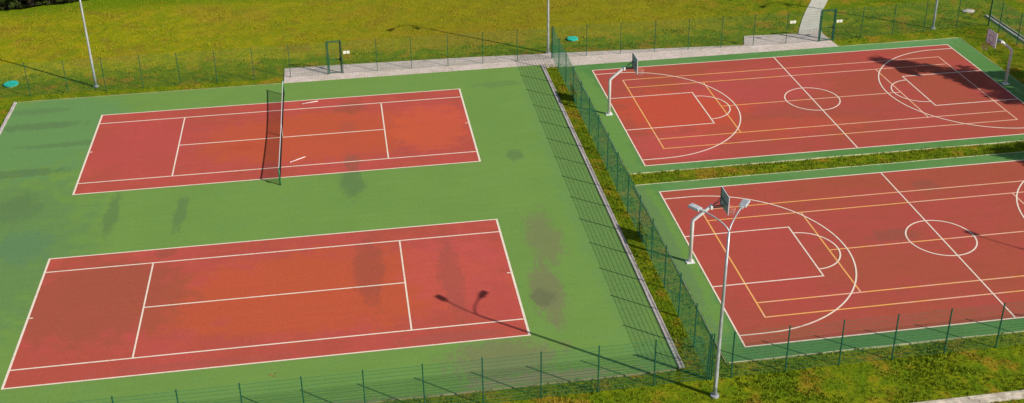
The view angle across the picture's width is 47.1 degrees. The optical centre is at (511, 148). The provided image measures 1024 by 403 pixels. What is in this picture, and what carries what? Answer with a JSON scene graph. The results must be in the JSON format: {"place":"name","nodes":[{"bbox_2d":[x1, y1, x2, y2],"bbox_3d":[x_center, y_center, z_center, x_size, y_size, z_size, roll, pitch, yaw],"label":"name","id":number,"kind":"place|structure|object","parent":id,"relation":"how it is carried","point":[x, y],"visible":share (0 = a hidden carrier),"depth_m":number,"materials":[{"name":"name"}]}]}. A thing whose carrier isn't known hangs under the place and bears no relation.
{"place":"outdoors","nodes":[
{"label":"outdoors","id":0,"kind":"place"},
{"bbox_2d":[3,0,78,9],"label":"forest floor","id":1,"kind":"structure","parent":0,"point":[23,4],"depth_m":96.91,"materials":[{"name":"green plant"}]},
{"bbox_2d":[26,0,35,5],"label":"broadleaf tree","id":2,"kind":"object","parent":1,"relation":"on","point":[30,2],"visible":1,"depth_m":96.53,"materials":[{"name":"green plant"}]},
{"bbox_2d":[0,65,677,402],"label":"court ground","id":3,"kind":"structure","parent":0,"point":[527,181],"depth_m":64.84,"materials":[{"name":"green rubber"}]},
{"bbox_2d":[2,220,529,389],"bbox_3d":[-11.701,7.253,58.386,23.770,0.001,10.970,-5,27,-8],"label":"tennis court","id":4,"kind":"object","parent":3,"relation":"on","point":[85,315],"visible":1,"depth_m":57.78,"materials":[{"name":"red rubber"}]},
{"bbox_2d":[1,219,530,389],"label":"court markings","id":5,"kind":"object","parent":4,"relation":"on","point":[133,357],"visible":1,"depth_m":57.13,"materials":[{"name":"white paint"}]},
{"bbox_2d":[75,89,480,194],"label":"tennis court","id":6,"kind":"object","parent":3,"relation":"on","point":[137,148],"visible":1,"depth_m":73.71,"materials":[{"name":"red rubber"}]},
{"bbox_2d":[72,89,480,194],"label":"court markings","id":7,"kind":"object","parent":6,"relation":"on","point":[99,123],"visible":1,"depth_m":73.42,"materials":[{"name":"white paint"}]},
{"bbox_2d":[278,80,284,184],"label":"tennis net","id":8,"kind":"object","parent":3,"relation":"on","point":[281,135],"visible":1,"depth_m":73.15,"materials":[{"name":"fabric"}]},
{"bbox_2d":[0,0,1023,402],"bbox_3d":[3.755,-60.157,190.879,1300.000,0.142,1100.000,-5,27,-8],"label":"ground","id":9,"kind":"structure","parent":0,"point":[248,12],"depth_m":87.53,"materials":[{"name":"green plant"}]},
{"bbox_2d":[0,102,16,134],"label":"kerb","id":10,"kind":"structure","parent":9,"relation":"on","point":[8,116],"depth_m":77.18,"materials":[{"name":"concrete"}]},
{"bbox_2d":[0,0,17,9],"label":"bush","id":11,"kind":"object","parent":9,"relation":"on","point":[9,5],"visible":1,"depth_m":95.49,"materials":[{"name":"green plant"}]},
{"bbox_2d":[79,0,98,87],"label":"street lamp","id":12,"kind":"object","parent":9,"relation":"on","point":[90,56],"visible":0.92,"depth_m":80.32,"materials":[{"name":"metal"}]},
{"bbox_2d":[24,83,280,101],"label":"kerb","id":13,"kind":"structure","parent":9,"relation":"on","point":[150,92],"depth_m":80.61,"materials":[{"name":"grey concrete"}]},
{"bbox_2d":[0,43,327,96],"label":"fence","id":14,"kind":"object","parent":9,"relation":"on","point":[175,53],"visible":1,"depth_m":81.00,"materials":[{"name":"green metal"}]},
{"bbox_2d":[326,40,342,73],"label":"metal gate","id":15,"kind":"structure","parent":9,"relation":"on","point":[340,58],"depth_m":82.60,"materials":[{"name":"green metal"}]},
{"bbox_2d":[68,334,711,402],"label":"fence","id":16,"kind":"object","parent":9,"relation":"on","point":[482,381],"visible":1,"depth_m":50.25,"materials":[{"name":"green metal"}]},
{"bbox_2d":[340,27,551,73],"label":"fence","id":17,"kind":"object","parent":9,"relation":"on","point":[451,47],"visible":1,"depth_m":83.66,"materials":[{"name":"green metal"}]},
{"bbox_2d":[0,0,1022,74],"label":"grass","id":18,"kind":"structure","parent":9,"relation":"on","point":[358,14],"depth_m":92.19,"materials":[{"name":"green plant"}]},
{"bbox_2d":[0,6,1023,125],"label":"grass","id":19,"kind":"structure","parent":9,"relation":"on","point":[570,42],"depth_m":86.66,"materials":[{"name":"green plant"}]},
{"bbox_2d":[3,80,18,87],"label":"access cover","id":20,"kind":"object","parent":19,"relation":"on","point":[11,84],"visible":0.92,"depth_m":81.96,"materials":[{"name":"teal plastic"}]},
{"bbox_2d":[363,368,678,402],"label":"kerb","id":21,"kind":"structure","parent":9,"relation":"on","point":[603,377],"depth_m":51.80,"materials":[{"name":"concrete"}]},
{"bbox_2d":[545,0,550,53],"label":"street lamp","id":22,"kind":"object","parent":9,"relation":"on","point":[548,27],"visible":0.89,"depth_m":85.22,"materials":[{"name":"metal"}]},
{"bbox_2d":[567,36,577,41],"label":"access cover","id":23,"kind":"object","parent":9,"relation":"on","point":[569,38],"visible":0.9,"depth_m":88.33,"materials":[{"name":"teal plastic"}]},
{"bbox_2d":[574,71,626,171],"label":"kerb","id":24,"kind":"structure","parent":9,"relation":"on","point":[603,125],"depth_m":74.82,"materials":[{"name":"grey concrete"}]},
{"bbox_2d":[541,64,684,367],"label":"kerb","id":25,"kind":"structure","parent":9,"relation":"on","point":[618,233],"depth_m":63.91,"materials":[{"name":"concrete"}]},
{"bbox_2d":[552,26,712,379],"bbox_3d":[5.813,0.747,68.170,0.090,2.556,37.832,-5,27,-8],"label":"fence","id":26,"kind":"object","parent":9,"relation":"on","point":[565,57],"visible":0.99,"depth_m":63.65,"materials":[{"name":"green metal"}]},
{"bbox_2d":[634,186,725,362],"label":"kerb","id":27,"kind":"structure","parent":9,"relation":"on","point":[684,282],"depth_m":58.53,"materials":[{"name":"grey concrete"}]},
{"bbox_2d":[557,10,821,55],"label":"fence","id":28,"kind":"object","parent":9,"relation":"on","point":[722,28],"visible":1,"depth_m":85.88,"materials":[{"name":"green metal"}]},
{"bbox_2d":[362,332,1023,402],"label":"grass","id":29,"kind":"structure","parent":9,"relation":"on","point":[917,375],"depth_m":51.89,"materials":[{"name":"green plant"}]},
{"bbox_2d":[687,198,749,398],"bbox_3d":[8.653,6.492,49.726,2.701,8.938,1.811,-4,27,-8],"label":"street lamp","id":30,"kind":"object","parent":9,"relation":"on","point":[742,205],"visible":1,"depth_m":48.59,"materials":[{"name":"metal"}]},
{"bbox_2d":[630,140,1022,173],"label":"kerb","id":31,"kind":"structure","parent":9,"relation":"on","point":[826,157],"depth_m":70.84,"materials":[{"name":"concrete"}]},
{"bbox_2d":[818,9,836,41],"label":"metal gate","id":32,"kind":"structure","parent":9,"relation":"on","point":[833,25],"depth_m":86.99,"materials":[{"name":"green metal"}]},
{"bbox_2d":[635,151,1023,185],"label":"kerb","id":33,"kind":"structure","parent":9,"relation":"on","point":[821,169],"depth_m":69.50,"materials":[{"name":"concrete"}]},
{"bbox_2d":[711,302,1023,379],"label":"fence","id":34,"kind":"object","parent":9,"relation":"on","point":[894,340],"visible":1,"depth_m":52.47,"materials":[{"name":"green metal"}]},
{"bbox_2d":[729,330,1023,362],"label":"kerb","id":35,"kind":"structure","parent":9,"relation":"on","point":[876,346],"depth_m":54.04,"materials":[{"name":"concrete"}]},
{"bbox_2d":[847,37,958,45],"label":"kerb","id":36,"kind":"structure","parent":9,"relation":"on","point":[902,41],"depth_m":87.28,"materials":[{"name":"concrete"}]},
{"bbox_2d":[833,0,991,39],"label":"fence","id":37,"kind":"object","parent":9,"relation":"on","point":[958,15],"visible":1,"depth_m":88.31,"materials":[{"name":"green metal"}]},
{"bbox_2d":[930,0,937,28],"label":"street lamp","id":38,"kind":"object","parent":9,"relation":"on","point":[934,18],"visible":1,"depth_m":89.21,"materials":[{"name":"metal"}]},
{"bbox_2d":[962,9,974,12],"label":"access cover","id":39,"kind":"object","parent":9,"relation":"on","point":[967,10],"visible":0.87,"depth_m":92.64,"materials":[{"name":"concrete"}]},
{"bbox_2d":[914,390,1023,402],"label":"kerb","id":40,"kind":"structure","parent":9,"relation":"on","point":[979,396],"depth_m":50.67,"materials":[{"name":"concrete"}]},
{"bbox_2d":[947,394,1023,402],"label":"kerb","id":41,"kind":"structure","parent":9,"relation":"on","point":[1001,398],"depth_m":50.54,"materials":[{"name":"concrete"}]},
{"bbox_2d":[960,38,1023,85],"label":"kerb","id":42,"kind":"structure","parent":9,"relation":"on","point":[992,62],"depth_m":83.55,"materials":[{"name":"concrete"}]},
{"bbox_2d":[985,15,1023,42],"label":"kerb","id":43,"kind":"structure","parent":9,"relation":"on","point":[1008,30],"depth_m":89.52,"materials":[{"name":"concrete"}]},
{"bbox_2d":[988,0,1023,47],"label":"fence","id":44,"kind":"object","parent":9,"relation":"on","point":[1000,21],"visible":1,"depth_m":87.55,"materials":[{"name":"green metal"}]},
{"bbox_2d":[992,17,1023,38],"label":"drainage channel","id":45,"kind":"object","parent":9,"relation":"on","point":[1008,28],"visible":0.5,"depth_m":89.42,"materials":[{"name":"grey concrete"}]},
{"bbox_2d":[284,0,837,82],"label":"path","id":46,"kind":"structure","parent":0,"point":[813,7],"depth_m":85.19,"materials":[{"name":"concrete"}]},
{"bbox_2d":[574,38,1023,172],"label":"court ground","id":47,"kind":"structure","parent":0,"point":[625,148],"depth_m":79.01,"materials":[{"name":"green rubber"}]},
{"bbox_2d":[605,53,643,115],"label":"basketball hoop","id":48,"kind":"object","parent":47,"relation":"on","point":[634,63],"visible":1,"depth_m":75.48,"materials":[{"name":"white paint"}]},
{"bbox_2d":[593,45,1023,165],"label":"basketball court","id":49,"kind":"object","parent":47,"relation":"on","point":[671,108],"visible":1,"depth_m":77.63,"materials":[{"name":"red rubber"}]},
{"bbox_2d":[592,44,1023,165],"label":"court markings","id":50,"kind":"object","parent":49,"relation":"on","point":[799,107],"visible":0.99,"depth_m":77.78,"materials":[{"name":"white paint"}]},
{"bbox_2d":[622,57,1017,148],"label":"court markings","id":51,"kind":"object","parent":49,"relation":"on","point":[809,99],"visible":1,"depth_m":77.60,"materials":[{"name":"yellow paint"}]},
{"bbox_2d":[982,28,1012,84],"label":"basketball hoop","id":52,"kind":"object","parent":47,"relation":"on","point":[991,38],"visible":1,"depth_m":78.74,"materials":[{"name":"white paint"}]},
{"bbox_2d":[636,152,1023,361],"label":"court ground","id":53,"kind":"structure","parent":0,"point":[704,296],"depth_m":59.58,"materials":[{"name":"green rubber"}]},
{"bbox_2d":[685,186,735,263],"bbox_3d":[10.146,3.987,59.878,2.459,3.960,1.200,-5,27,-8],"label":"basketball hoop","id":54,"kind":"object","parent":53,"relation":"on","point":[724,198],"visible":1,"depth_m":59.46,"materials":[{"name":"white paint"}]},
{"bbox_2d":[661,160,1023,346],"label":"basketball court","id":55,"kind":"object","parent":53,"relation":"on","point":[767,254],"visible":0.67,"depth_m":61.58,"materials":[{"name":"red rubber"}]},
{"bbox_2d":[659,160,1023,346],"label":"court markings","id":56,"kind":"object","parent":55,"relation":"on","point":[840,254],"visible":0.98,"depth_m":61.38,"materials":[{"name":"white paint"}]},
{"bbox_2d":[703,180,1023,317],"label":"court markings","id":57,"kind":"object","parent":55,"relation":"on","point":[756,302],"visible":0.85,"depth_m":61.68,"materials":[{"name":"yellow paint"}]}
]}

